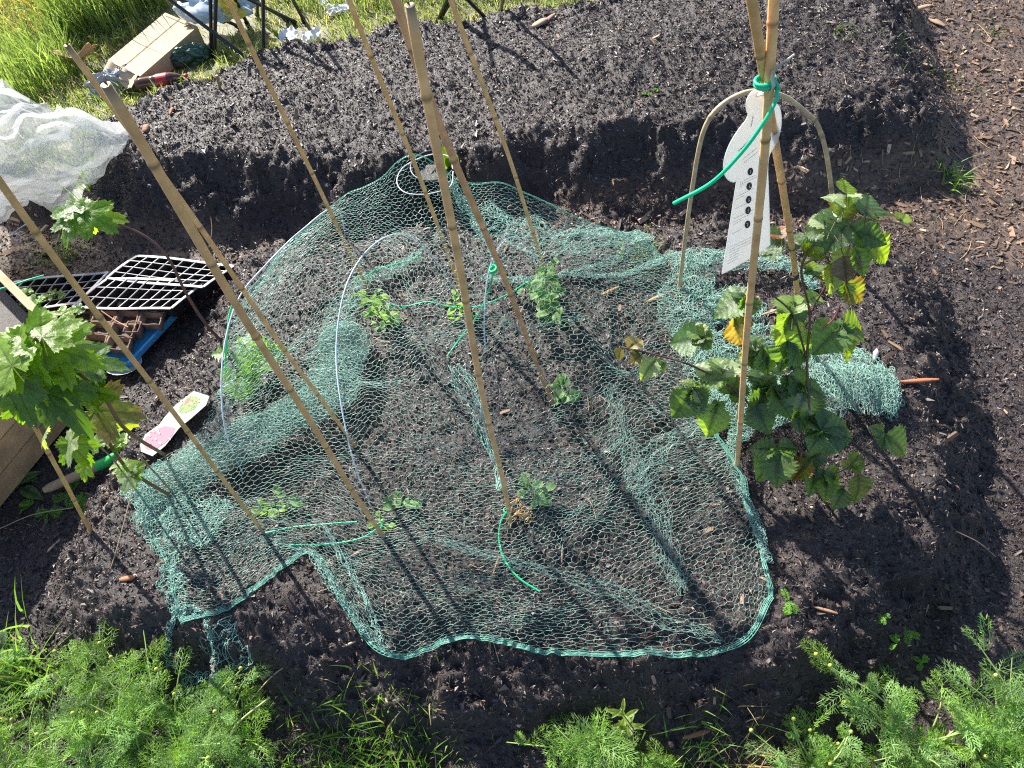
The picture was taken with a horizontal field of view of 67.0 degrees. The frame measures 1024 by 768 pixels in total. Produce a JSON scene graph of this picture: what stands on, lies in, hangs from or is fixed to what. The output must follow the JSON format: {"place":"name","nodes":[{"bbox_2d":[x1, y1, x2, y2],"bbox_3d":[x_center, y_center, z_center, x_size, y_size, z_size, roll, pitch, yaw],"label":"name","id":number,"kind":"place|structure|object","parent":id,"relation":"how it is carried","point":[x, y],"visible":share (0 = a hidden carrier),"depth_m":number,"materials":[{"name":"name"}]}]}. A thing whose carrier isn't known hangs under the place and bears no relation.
{"place":"outdoors","nodes":[
{"label":"outdoors","id":0,"kind":"place"},
{"bbox_2d":[0,0,161,50],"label":"tall grass","id":1,"kind":"structure","parent":0,"point":[10,6],"depth_m":2.89,"materials":[{"name":"plant"}]},
{"bbox_2d":[172,0,255,23],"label":"plastic bag","id":2,"kind":"object","parent":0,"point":[198,9],"visible":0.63,"depth_m":2.73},
{"bbox_2d":[0,0,1023,767],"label":"ground","id":3,"kind":"structure","parent":0,"point":[324,664],"depth_m":1.81,"materials":[{"name":"soil"}]},
{"bbox_2d":[0,630,27,661],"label":"leafy weed","id":4,"kind":"object","parent":3,"relation":"on","point":[3,638],"visible":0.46,"depth_m":1.73,"materials":[{"name":"green plant"}]},
{"bbox_2d":[0,638,30,688],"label":"mayweed plant","id":5,"kind":"object","parent":3,"relation":"on","point":[9,659],"visible":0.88,"depth_m":1.67,"materials":[{"name":"green plant"}]},
{"bbox_2d":[9,471,43,499],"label":"dock weed","id":6,"kind":"object","parent":3,"relation":"on","point":[30,491],"visible":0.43,"depth_m":1.94,"materials":[{"name":"green plant"}]},
{"bbox_2d":[0,583,78,731],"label":"grass tuft","id":7,"kind":"object","parent":3,"relation":"on","point":[23,682],"visible":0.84,"depth_m":1.65,"materials":[{"name":"plant"}]},
{"bbox_2d":[0,270,82,505],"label":"wooden planter","id":8,"kind":"object","parent":3,"relation":"on","point":[22,450],"visible":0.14,"depth_m":1.95,"materials":[{"name":"brown wood"}]},
{"bbox_2d":[0,685,84,767],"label":"mayweed plant","id":9,"kind":"object","parent":3,"relation":"on","point":[31,761],"visible":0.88,"depth_m":1.56,"materials":[{"name":"green plant"}]},
{"bbox_2d":[35,506,62,523],"bbox_3d":[-1.139,0.322,1.897,0.073,0.019,0.048,-9,56,0],"label":"feathery sprout","id":10,"kind":"object","parent":3,"relation":"on","point":[51,512],"visible":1,"depth_m":1.90,"materials":[{"name":"green plant"}]},
{"bbox_2d":[26,223,94,269],"bbox_3d":[-1.415,-0.417,2.390,0.239,0.098,0.237,-9,56,0],"label":"grass tuft","id":11,"kind":"object","parent":3,"relation":"on","point":[57,249],"visible":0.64,"depth_m":2.40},
{"bbox_2d":[32,425,92,532],"bbox_3d":[-0.914,0.215,1.593,0.010,0.383,0.106,31,64,23],"label":"bamboo cane","id":12,"kind":"object","parent":3,"relation":"on","point":[62,478],"visible":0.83,"depth_m":1.57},
{"bbox_2d":[52,480,79,507],"bbox_3d":[-1.116,0.273,1.927,0.062,0.023,0.085,-9,56,0],"label":"feathery sprout","id":13,"kind":"object","parent":3,"relation":"on","point":[62,498],"visible":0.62,"depth_m":1.92,"materials":[{"name":"green plant"}]},
{"bbox_2d":[52,42,96,61],"bbox_3d":[-1.536,-1.164,2.722,0.140,0.080,0.079,-9,56,0],"label":"cardboard scrap","id":14,"kind":"object","parent":3,"relation":"on","point":[86,50],"visible":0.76,"depth_m":2.71,"materials":[{"name":"cardboard"}]},
{"bbox_2d":[69,492,88,518],"bbox_3d":[-1.058,0.298,1.907,0.081,0.023,0.052,37,67,26],"label":"feathery sprout","id":15,"kind":"object","parent":3,"relation":"on","point":[79,499],"visible":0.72,"depth_m":1.91,"materials":[{"name":"green plant"}]},
{"bbox_2d":[42,452,118,492],"bbox_3d":[-1.070,0.220,1.925,0.194,0.032,0.027,-26,58,-11],"label":"hand tool","id":16,"kind":"object","parent":3,"relation":"on","point":[100,464],"visible":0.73,"depth_m":1.92,"materials":[{"name":"green plastic"}]},
{"bbox_2d":[0,305,175,498],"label":"currant bush","id":17,"kind":"object","parent":3,"relation":"on","point":[51,371],"visible":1,"depth_m":1.32,"materials":[{"name":"green plant"}]},
{"bbox_2d":[23,640,154,767],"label":"mayweed plant","id":18,"kind":"object","parent":3,"relation":"on","point":[76,729],"visible":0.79,"depth_m":1.55,"materials":[{"name":"green plant"}]},
{"bbox_2d":[83,64,135,98],"bbox_3d":[-1.376,-1.054,2.670,0.227,0.072,0.136,-9,56,0],"label":"grey film","id":19,"kind":"object","parent":3,"relation":"on","point":[109,74],"visible":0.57,"depth_m":2.65,"materials":[{"name":"metal"}]},
{"bbox_2d":[107,357,141,374],"bbox_3d":[-1.069,-0.053,2.130,0.102,0.004,0.071,-9,56,0],"label":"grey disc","id":20,"kind":"object","parent":3,"relation":"on","point":[133,368],"visible":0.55,"depth_m":2.12,"materials":[{"name":"plastic"}]},
{"bbox_2d":[0,176,263,533],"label":"bamboo cane","id":21,"kind":"object","parent":3,"relation":"on","point":[35,231],"visible":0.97,"depth_m":1.08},
{"bbox_2d":[52,700,211,767],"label":"mayweed plant","id":22,"kind":"object","parent":3,"relation":"on","point":[131,760],"visible":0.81,"depth_m":1.51,"materials":[{"name":"green plant"}]},
{"bbox_2d":[50,195,221,340],"bbox_3d":[-0.866,-0.249,1.818,0.231,0.444,0.116,-9,56,0],"label":"currant shoot","id":23,"kind":"object","parent":3,"relation":"on","point":[86,218],"visible":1,"depth_m":1.66,"materials":[{"name":"green plant"}]},
{"bbox_2d":[106,308,185,367],"bbox_3d":[-1.263,-0.169,2.216,0.673,0.016,0.264,3,57,8],"label":"blue tray","id":24,"kind":"object","parent":3,"relation":"on","point":[145,343],"visible":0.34,"depth_m":2.15,"materials":[{"name":"plastic"}]},
{"bbox_2d":[4,271,109,311],"bbox_3d":[-1.340,-0.251,2.246,0.342,0.055,0.121,-6,56,2],"label":"seed tray","id":25,"kind":"object","parent":24,"relation":"on","point":[87,282],"visible":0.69,"depth_m":2.25,"materials":[{"name":"black plastic"}]},
{"bbox_2d":[17,286,40,308],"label":"seedling","id":26,"kind":"object","parent":25,"relation":"in","point":[27,292],"visible":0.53,"depth_m":2.21,"materials":[{"name":"green plant"}]},
{"bbox_2d":[40,289,65,300],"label":"seedling","id":27,"kind":"object","parent":25,"relation":"in","point":[52,294],"visible":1,"depth_m":2.21,"materials":[{"name":"green plant"}]},
{"bbox_2d":[33,293,166,354],"bbox_3d":[-1.190,-0.168,2.185,0.446,0.047,0.178,4,57,9],"label":"fibre pot tray","id":28,"kind":"object","parent":24,"relation":"on","point":[153,320],"visible":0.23,"depth_m":2.17,"materials":[{"name":"cardboard"}]},
{"bbox_2d":[72,277,203,316],"bbox_3d":[-1.056,-0.243,2.210,0.366,0.055,0.112,2,57,7],"label":"seed tray","id":29,"kind":"object","parent":28,"relation":"on","point":[174,302],"visible":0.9,"depth_m":2.20,"materials":[{"name":"black plastic"}]},
{"bbox_2d":[106,255,234,295],"bbox_3d":[-0.983,-0.311,2.243,0.366,0.055,0.100,7,57,10],"label":"seed tray","id":30,"kind":"object","parent":29,"relation":"on","point":[197,272],"visible":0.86,"depth_m":2.23,"materials":[{"name":"black plastic"}]},
{"bbox_2d":[122,321,144,338],"bbox_3d":[-1.049,-0.149,2.157,0.050,0.046,0.041,3,57,8],"label":"fibre pot","id":31,"kind":"object","parent":24,"relation":"on","point":[139,333],"visible":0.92,"depth_m":2.15,"materials":[{"name":"cardboard"}]},
{"bbox_2d":[52,618,251,767],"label":"mayweed plant","id":32,"kind":"object","parent":3,"relation":"on","point":[162,717],"visible":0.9,"depth_m":1.54,"materials":[{"name":"green plant"}]},
{"bbox_2d":[103,13,203,88],"bbox_3d":[-1.275,-1.169,2.739,0.181,0.070,0.388,20,61,18],"label":"cardboard carton","id":33,"kind":"object","parent":3,"relation":"on","point":[149,50],"visible":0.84,"depth_m":2.71,"materials":[{"name":"cardboard"}]},
{"bbox_2d":[134,72,188,91],"bbox_3d":[-1.191,-1.031,2.630,0.178,0.049,0.051,-9,56,0],"label":"drink bottle","id":34,"kind":"object","parent":3,"relation":"on","point":[157,80],"visible":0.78,"depth_m":2.61,"materials":[{"name":"plastic"}]},
{"bbox_2d":[140,391,209,455],"bbox_3d":[-0.791,0.088,1.808,0.065,0.003,0.192,28,63,22],"label":"card label","id":35,"kind":"object","parent":3,"relation":"on","point":[187,409],"visible":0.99,"depth_m":1.81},
{"bbox_2d":[170,42,210,68],"bbox_3d":[-1.138,-1.164,2.722,0.146,0.066,0.079,-9,56,0],"label":"green bag","id":36,"kind":"object","parent":3,"relation":"on","point":[190,54],"visible":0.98,"depth_m":2.71,"materials":[{"name":"plastic"}]},
{"bbox_2d":[64,43,356,446],"bbox_3d":[-0.430,-0.115,1.338,0.092,1.069,0.012,-33,59,-16],"label":"bamboo cane","id":37,"kind":"object","parent":3,"relation":"on","point":[85,70],"visible":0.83,"depth_m":1.21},
{"bbox_2d":[165,663,278,767],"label":"mayweed plant","id":38,"kind":"object","parent":3,"relation":"on","point":[231,720],"visible":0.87,"depth_m":1.51,"materials":[{"name":"green plant"}]},
{"bbox_2d":[224,696,269,753],"bbox_3d":[-0.522,0.665,1.516,0.016,0.044,0.130,36,67,25],"label":"dry stalk","id":39,"kind":"object","parent":38,"relation":"on","point":[250,712],"visible":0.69,"depth_m":1.51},
{"bbox_2d":[167,0,305,58],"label":"folding stand","id":40,"kind":"object","parent":3,"relation":"on","point":[211,28],"visible":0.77,"depth_m":2.67,"materials":[{"name":"paint"}]},
{"bbox_2d":[100,81,385,538],"bbox_3d":[-0.321,0.033,1.182,0.015,1.133,0.026,36,67,25],"label":"bamboo cane","id":41,"kind":"object","parent":3,"relation":"on","point":[134,132],"visible":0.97,"depth_m":0.90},
{"bbox_2d":[290,522,382,545],"bbox_3d":[-0.363,0.321,1.601,0.197,0.018,0.029,-12,56,-2],"label":"plant tie","id":42,"kind":"object","parent":41,"relation":"attached to","point":[379,523],"visible":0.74,"depth_m":1.60,"materials":[{"name":"plastic"}]},
{"bbox_2d":[0,0,486,109],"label":"rough grass","id":43,"kind":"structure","parent":3,"relation":"on","point":[97,14],"depth_m":2.76,"materials":[{"name":"plant"}]},
{"bbox_2d":[211,333,292,403],"bbox_3d":[-0.627,-0.041,1.835,0.182,0.130,0.197,28,63,22],"label":"tomato plant","id":44,"kind":"object","parent":3,"relation":"on","point":[217,353],"visible":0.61,"depth_m":1.81,"materials":[{"name":"green plant"}]},
{"bbox_2d":[251,497,287,517],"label":"pea seedling","id":45,"kind":"object","parent":3,"relation":"on","point":[273,511],"visible":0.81,"depth_m":1.67,"materials":[{"name":"green plant"}]},
{"bbox_2d":[221,208,345,474],"bbox_3d":[-0.502,-0.171,1.921,0.153,0.463,0.866,3,57,8],"label":"wire hoop","id":46,"kind":"object","parent":3,"relation":"on","point":[276,253],"visible":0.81,"depth_m":1.70,"materials":[{"name":"metal"}]},
{"bbox_2d":[224,306,232,370],"bbox_3d":[-0.650,-0.099,1.790,0.013,0.153,0.148,16,59,16],"label":"plant tie","id":47,"kind":"object","parent":46,"relation":"hanging from","point":[226,345],"visible":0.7,"depth_m":1.77,"materials":[{"name":"plastic"}]},
{"bbox_2d":[269,485,303,509],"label":"pea seedling","id":48,"kind":"object","parent":3,"relation":"on","point":[278,489],"visible":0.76,"depth_m":1.67,"materials":[{"name":"green plant"}]},
{"bbox_2d":[278,25,298,41],"bbox_3d":[-0.798,-1.247,2.757,0.070,0.024,0.070,-9,56,0],"label":"paper scrap","id":49,"kind":"object","parent":3,"relation":"on","point":[290,32],"visible":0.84,"depth_m":2.76,"materials":[{"name":"paper"}]},
{"bbox_2d":[0,0,590,173],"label":"lawn grass","id":50,"kind":"structure","parent":3,"relation":"on","point":[343,22],"depth_m":2.72,"materials":[{"name":"plant"}]},
{"bbox_2d":[225,0,370,293],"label":"bamboo cane","id":51,"kind":"object","parent":3,"relation":"on","point":[248,42],"visible":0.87,"depth_m":1.54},
{"bbox_2d":[301,27,320,42],"bbox_3d":[-0.712,-1.238,2.745,0.077,0.027,0.054,-9,56,0],"label":"paper scrap","id":52,"kind":"object","parent":3,"relation":"on","point":[305,34],"visible":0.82,"depth_m":2.74,"materials":[{"name":"paper"}]},
{"bbox_2d":[265,521,356,533],"bbox_3d":[-0.419,0.296,1.613,0.197,0.014,0.011,-6,56,2],"label":"plant tie","id":53,"kind":"object","parent":3,"relation":"on","point":[310,525],"visible":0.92,"depth_m":1.61,"materials":[{"name":"plastic"}]},
{"bbox_2d":[234,664,418,767],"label":"grass tuft","id":54,"kind":"object","parent":3,"relation":"on","point":[333,749],"visible":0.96,"depth_m":1.53,"materials":[{"name":"plant"}]},
{"bbox_2d":[326,2,348,15],"bbox_3d":[-0.638,-1.374,2.828,0.086,0.028,0.044,-9,56,0],"label":"paper scrap","id":55,"kind":"object","parent":3,"relation":"on","point":[329,9],"visible":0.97,"depth_m":2.83,"materials":[{"name":"paper"}]},
{"bbox_2d":[351,289,398,324],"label":"pea seedling","id":56,"kind":"object","parent":3,"relation":"on","point":[374,305],"visible":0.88,"depth_m":1.87,"materials":[{"name":"green plant"}]},
{"bbox_2d":[367,510,395,529],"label":"pea seedling","id":57,"kind":"object","parent":3,"relation":"on","point":[377,513],"visible":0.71,"depth_m":1.62,"materials":[{"name":"green plant"}]},
{"bbox_2d":[374,304,401,332],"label":"pea seedling","id":58,"kind":"object","parent":3,"relation":"on","point":[396,323],"visible":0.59,"depth_m":1.92,"materials":[{"name":"green plant"}]},
{"bbox_2d":[335,233,453,502],"bbox_3d":[-0.295,-0.066,1.732,0.135,0.313,0.627,10,58,12],"label":"wire hoop","id":59,"kind":"object","parent":3,"relation":"on","point":[370,247],"visible":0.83,"depth_m":1.64,"materials":[{"name":"metal"}]},
{"bbox_2d":[299,640,493,767],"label":"grass tuft","id":60,"kind":"object","parent":3,"relation":"on","point":[388,754],"visible":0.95,"depth_m":1.52,"materials":[{"name":"plant"}]},
{"bbox_2d":[382,491,421,510],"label":"pea seedling","id":61,"kind":"object","parent":3,"relation":"on","point":[390,502],"visible":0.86,"depth_m":1.62,"materials":[{"name":"green plant"}]},
{"bbox_2d":[346,0,460,293],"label":"bamboo cane","id":62,"kind":"object","parent":3,"relation":"on","point":[370,54],"visible":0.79,"depth_m":1.46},
{"bbox_2d":[410,150,454,204],"bbox_3d":[-0.223,-0.598,2.265,0.134,0.113,0.134,-9,56,0],"label":"plant pot","id":63,"kind":"object","parent":3,"relation":"on","point":[421,162],"visible":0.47,"depth_m":2.24,"materials":[{"name":"plastic"}]},
{"bbox_2d":[441,146,458,185],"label":"squash seedling","id":64,"kind":"object","parent":63,"relation":"in","point":[448,164],"visible":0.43,"depth_m":2.22,"materials":[{"name":"green plant"}]},
{"bbox_2d":[386,281,528,307],"bbox_3d":[-0.134,-0.206,1.930,0.365,0.014,0.063,-9,56,0],"label":"plant tie","id":65,"kind":"object","parent":3,"relation":"on","point":[456,306],"visible":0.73,"depth_m":1.93,"materials":[{"name":"plastic"}]},
{"bbox_2d":[404,2,511,526],"bbox_3d":[-0.046,-0.007,1.163,0.020,1.172,0.012,-9,56,0],"label":"bamboo cane","id":66,"kind":"object","parent":3,"relation":"on","point":[418,55],"visible":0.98,"depth_m":0.87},
{"bbox_2d":[498,507,539,591],"bbox_3d":[0.001,0.331,1.547,0.049,0.040,0.201,-18,56,-6],"label":"plant tie","id":67,"kind":"object","parent":66,"relation":"attached to","point":[517,576],"visible":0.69,"depth_m":1.52,"materials":[{"name":"plastic"}]},
{"bbox_2d":[446,289,474,324],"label":"pea seedling","id":68,"kind":"object","parent":3,"relation":"on","point":[454,297],"visible":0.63,"depth_m":1.90,"materials":[{"name":"green plant"}]},
{"bbox_2d":[436,0,504,22],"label":"folding stand","id":69,"kind":"object","parent":3,"relation":"on","point":[444,8],"visible":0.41,"depth_m":2.65,"materials":[{"name":"paint"}]},
{"bbox_2d":[390,0,554,406],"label":"bamboo cane","id":70,"kind":"object","parent":3,"relation":"on","point":[398,9],"visible":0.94,"depth_m":1.21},
{"bbox_2d":[447,264,497,355],"bbox_3d":[-0.049,-0.174,1.628,0.136,0.480,0.245,-40,61,-19],"label":"plant tie","id":71,"kind":"object","parent":70,"relation":"hanging from","point":[494,271],"visible":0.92,"depth_m":1.73,"materials":[{"name":"plastic"}]},
{"bbox_2d":[448,0,551,284],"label":"bamboo cane","id":72,"kind":"object","parent":3,"relation":"on","point":[477,70],"visible":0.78,"depth_m":1.49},
{"bbox_2d":[0,0,1023,766],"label":"bark chips","id":73,"kind":"object","parent":3,"relation":"on","point":[24,274],"visible":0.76,"depth_m":2.26,"materials":[{"name":"brown wood"}]},
{"bbox_2d":[1,0,1022,683],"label":"dry stalks","id":74,"kind":"object","parent":3,"relation":"on","point":[665,336],"visible":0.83,"depth_m":2.25,"materials":[{"name":"plant"}]},
{"bbox_2d":[120,154,904,705],"bbox_3d":[-0.024,0.011,1.651,1.736,0.535,1.129,-9,56,0],"label":"garden netting","id":75,"kind":"object","parent":3,"relation":"on","point":[880,400],"visible":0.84,"depth_m":1.64,"materials":[{"name":"plastic"}]},
{"bbox_2d":[396,154,453,194],"bbox_3d":[-0.192,-0.461,1.702,0.128,0.002,0.128,-9,56,0],"label":"wire ring","id":76,"kind":"object","parent":75,"relation":"on","point":[421,194],"visible":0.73,"depth_m":1.69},
{"bbox_2d":[483,237,548,352],"bbox_3d":[-0.011,-0.212,1.833,0.067,0.257,0.265,33,65,24],"label":"wire hoop","id":77,"kind":"object","parent":3,"relation":"on","point":[488,277],"visible":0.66,"depth_m":1.80,"materials":[{"name":"metal"}]},
{"bbox_2d":[506,497,532,525],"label":"dried seedling","id":78,"kind":"object","parent":3,"relation":"on","point":[521,513],"visible":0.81,"depth_m":1.61,"materials":[{"name":"plant"}]},
{"bbox_2d":[517,282,547,304],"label":"pea seedling","id":79,"kind":"object","parent":3,"relation":"on","point":[535,292],"visible":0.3,"depth_m":1.91,"materials":[{"name":"green plant"}]},
{"bbox_2d":[517,472,555,507],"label":"pea seedling","id":80,"kind":"object","parent":3,"relation":"on","point":[525,485],"visible":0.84,"depth_m":1.61,"materials":[{"name":"green plant"}]},
{"bbox_2d":[528,258,569,325],"bbox_3d":[0.086,-0.210,1.819,0.093,0.210,0.093,-9,56,0],"label":"pea seedling","id":81,"kind":"object","parent":3,"relation":"on","point":[533,288],"visible":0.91,"depth_m":1.82,"materials":[{"name":"green plant"}]},
{"bbox_2d":[548,373,580,406],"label":"pea seedling","id":82,"kind":"object","parent":3,"relation":"on","point":[556,393],"visible":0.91,"depth_m":1.75,"materials":[{"name":"green plant"}]},
{"bbox_2d":[506,707,639,767],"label":"mayweed plant","id":83,"kind":"object","parent":3,"relation":"on","point":[590,757],"visible":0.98,"depth_m":1.47,"materials":[{"name":"green plant"}]},
{"bbox_2d":[605,698,644,742],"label":"willowherb seedling","id":84,"kind":"object","parent":3,"relation":"on","point":[626,722],"visible":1,"depth_m":1.37,"materials":[{"name":"green plant"}]},
{"bbox_2d":[597,723,681,767],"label":"mayweed plant","id":85,"kind":"object","parent":3,"relation":"on","point":[658,760],"visible":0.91,"depth_m":1.47,"materials":[{"name":"green plant"}]},
{"bbox_2d":[616,224,670,269],"bbox_3d":[0.320,-0.353,1.975,0.155,0.068,0.156,-23,57,-10],"label":"grass tuft","id":86,"kind":"object","parent":3,"relation":"on","point":[645,256],"visible":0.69,"depth_m":1.98,"materials":[{"name":"plant"}]},
{"bbox_2d":[682,730,709,738],"bbox_3d":[0.355,0.675,1.490,0.055,0.008,0.010,-13,56,-3],"label":"wood splinter","id":87,"kind":"object","parent":3,"relation":"on","point":[698,733],"visible":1,"depth_m":1.49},
{"bbox_2d":[639,646,785,767],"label":"grass tuft","id":88,"kind":"object","parent":3,"relation":"on","point":[699,750],"visible":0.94,"depth_m":1.48,"materials":[{"name":"plant"}]},
{"bbox_2d":[698,684,805,767],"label":"plant","id":89,"kind":"object","parent":3,"relation":"on","point":[755,766],"visible":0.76,"depth_m":1.49,"materials":[{"name":"green plant"}]},
{"bbox_2d":[676,88,833,299],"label":"bent cane arch","id":90,"kind":"structure","parent":3,"relation":"on","point":[786,97],"depth_m":1.58,"materials":[{"name":"brown wood"}]},
{"bbox_2d":[734,0,779,478],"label":"bamboo cane","id":91,"kind":"object","parent":3,"relation":"on","point":[772,22],"visible":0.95,"depth_m":1.02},
{"bbox_2d":[614,178,913,510],"bbox_3d":[0.478,-0.016,1.425,0.533,0.638,0.345,-9,56,0],"label":"vine","id":92,"kind":"object","parent":3,"relation":"on","point":[797,396],"visible":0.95,"depth_m":1.49,"materials":[{"name":"green plant"}]},
{"bbox_2d":[746,0,803,330],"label":"bamboo cane","id":93,"kind":"object","parent":3,"relation":"on","point":[756,28],"visible":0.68,"depth_m":1.04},
{"bbox_2d":[672,74,780,204],"bbox_3d":[0.261,-0.288,0.952,0.106,0.182,0.043,-9,56,0],"label":"plant tie","id":94,"kind":"object","parent":93,"relation":"attached to","point":[760,86],"visible":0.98,"depth_m":0.91,"materials":[{"name":"plastic"}]},
{"bbox_2d":[722,54,794,273],"bbox_3d":[0.321,-0.286,1.011,0.083,0.366,0.054,-40,61,-19],"label":"plant label","id":95,"kind":"object","parent":93,"relation":"hanging from","point":[742,172],"visible":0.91,"depth_m":1.04,"materials":[{"name":"plastic"}]},
{"bbox_2d":[780,589,798,614],"bbox_3d":[0.529,0.416,1.479,0.031,0.012,0.052,-9,56,0],"label":"feathery sprout","id":96,"kind":"object","parent":3,"relation":"on","point":[789,608],"visible":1,"depth_m":1.47,"materials":[{"name":"green plant"}]},
{"bbox_2d":[743,704,870,767],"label":"mayweed plant","id":97,"kind":"object","parent":3,"relation":"on","point":[818,762],"visible":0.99,"depth_m":1.44,"materials":[{"name":"green plant"}]},
{"bbox_2d":[836,705,940,767],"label":"mayweed plant","id":98,"kind":"object","parent":3,"relation":"on","point":[865,758],"visible":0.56,"depth_m":1.44,"materials":[{"name":"green plant"}]},
{"bbox_2d":[889,634,899,649],"bbox_3d":[0.749,0.505,1.513,0.021,0.010,0.036,10,58,12],"label":"feathery sprout","id":99,"kind":"object","parent":3,"relation":"on","point":[891,636],"visible":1,"depth_m":1.51,"materials":[{"name":"green plant"}]},
{"bbox_2d":[800,638,1004,767],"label":"mayweed plant","id":100,"kind":"object","parent":3,"relation":"on","point":[904,749],"visible":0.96,"depth_m":1.42,"materials":[{"name":"green plant"}]},
{"bbox_2d":[902,628,920,644],"bbox_3d":[0.785,0.499,1.542,0.054,0.014,0.033,31,65,23],"label":"feathery sprout","id":101,"kind":"object","parent":3,"relation":"on","point":[909,634],"visible":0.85,"depth_m":1.54,"materials":[{"name":"green plant"}]},
{"bbox_2d":[898,378,938,382],"bbox_3d":[0.905,-0.007,1.721,0.085,0.008,0.009,-2,56,4],"label":"wood splinter","id":102,"kind":"object","parent":3,"relation":"on","point":[920,380],"visible":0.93,"depth_m":1.72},
{"bbox_2d":[913,654,929,670],"bbox_3d":[0.825,0.558,1.552,0.034,0.007,0.030,-9,56,0],"label":"feathery sprout","id":103,"kind":"object","parent":3,"relation":"on","point":[924,659],"visible":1,"depth_m":1.55,"materials":[{"name":"green plant"}]},
{"bbox_2d":[932,150,981,193],"bbox_3d":[1.289,-0.616,2.245,0.159,0.091,0.175,-27,58,-12],"label":"grass tuft","id":104,"kind":"object","parent":3,"relation":"on","point":[958,179],"visible":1,"depth_m":2.25,"materials":[{"name":"plant"}]},
{"bbox_2d":[936,612,1023,767],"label":"mayweed plant","id":105,"kind":"object","parent":3,"relation":"on","point":[1008,696],"visible":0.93,"depth_m":1.40,"materials":[{"name":"green plant"}]},
{"bbox_2d":[968,715,1023,767],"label":"mayweed plant","id":106,"kind":"object","parent":3,"relation":"on","point":[1007,759],"visible":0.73,"depth_m":1.37,"materials":[{"name":"green plant"}]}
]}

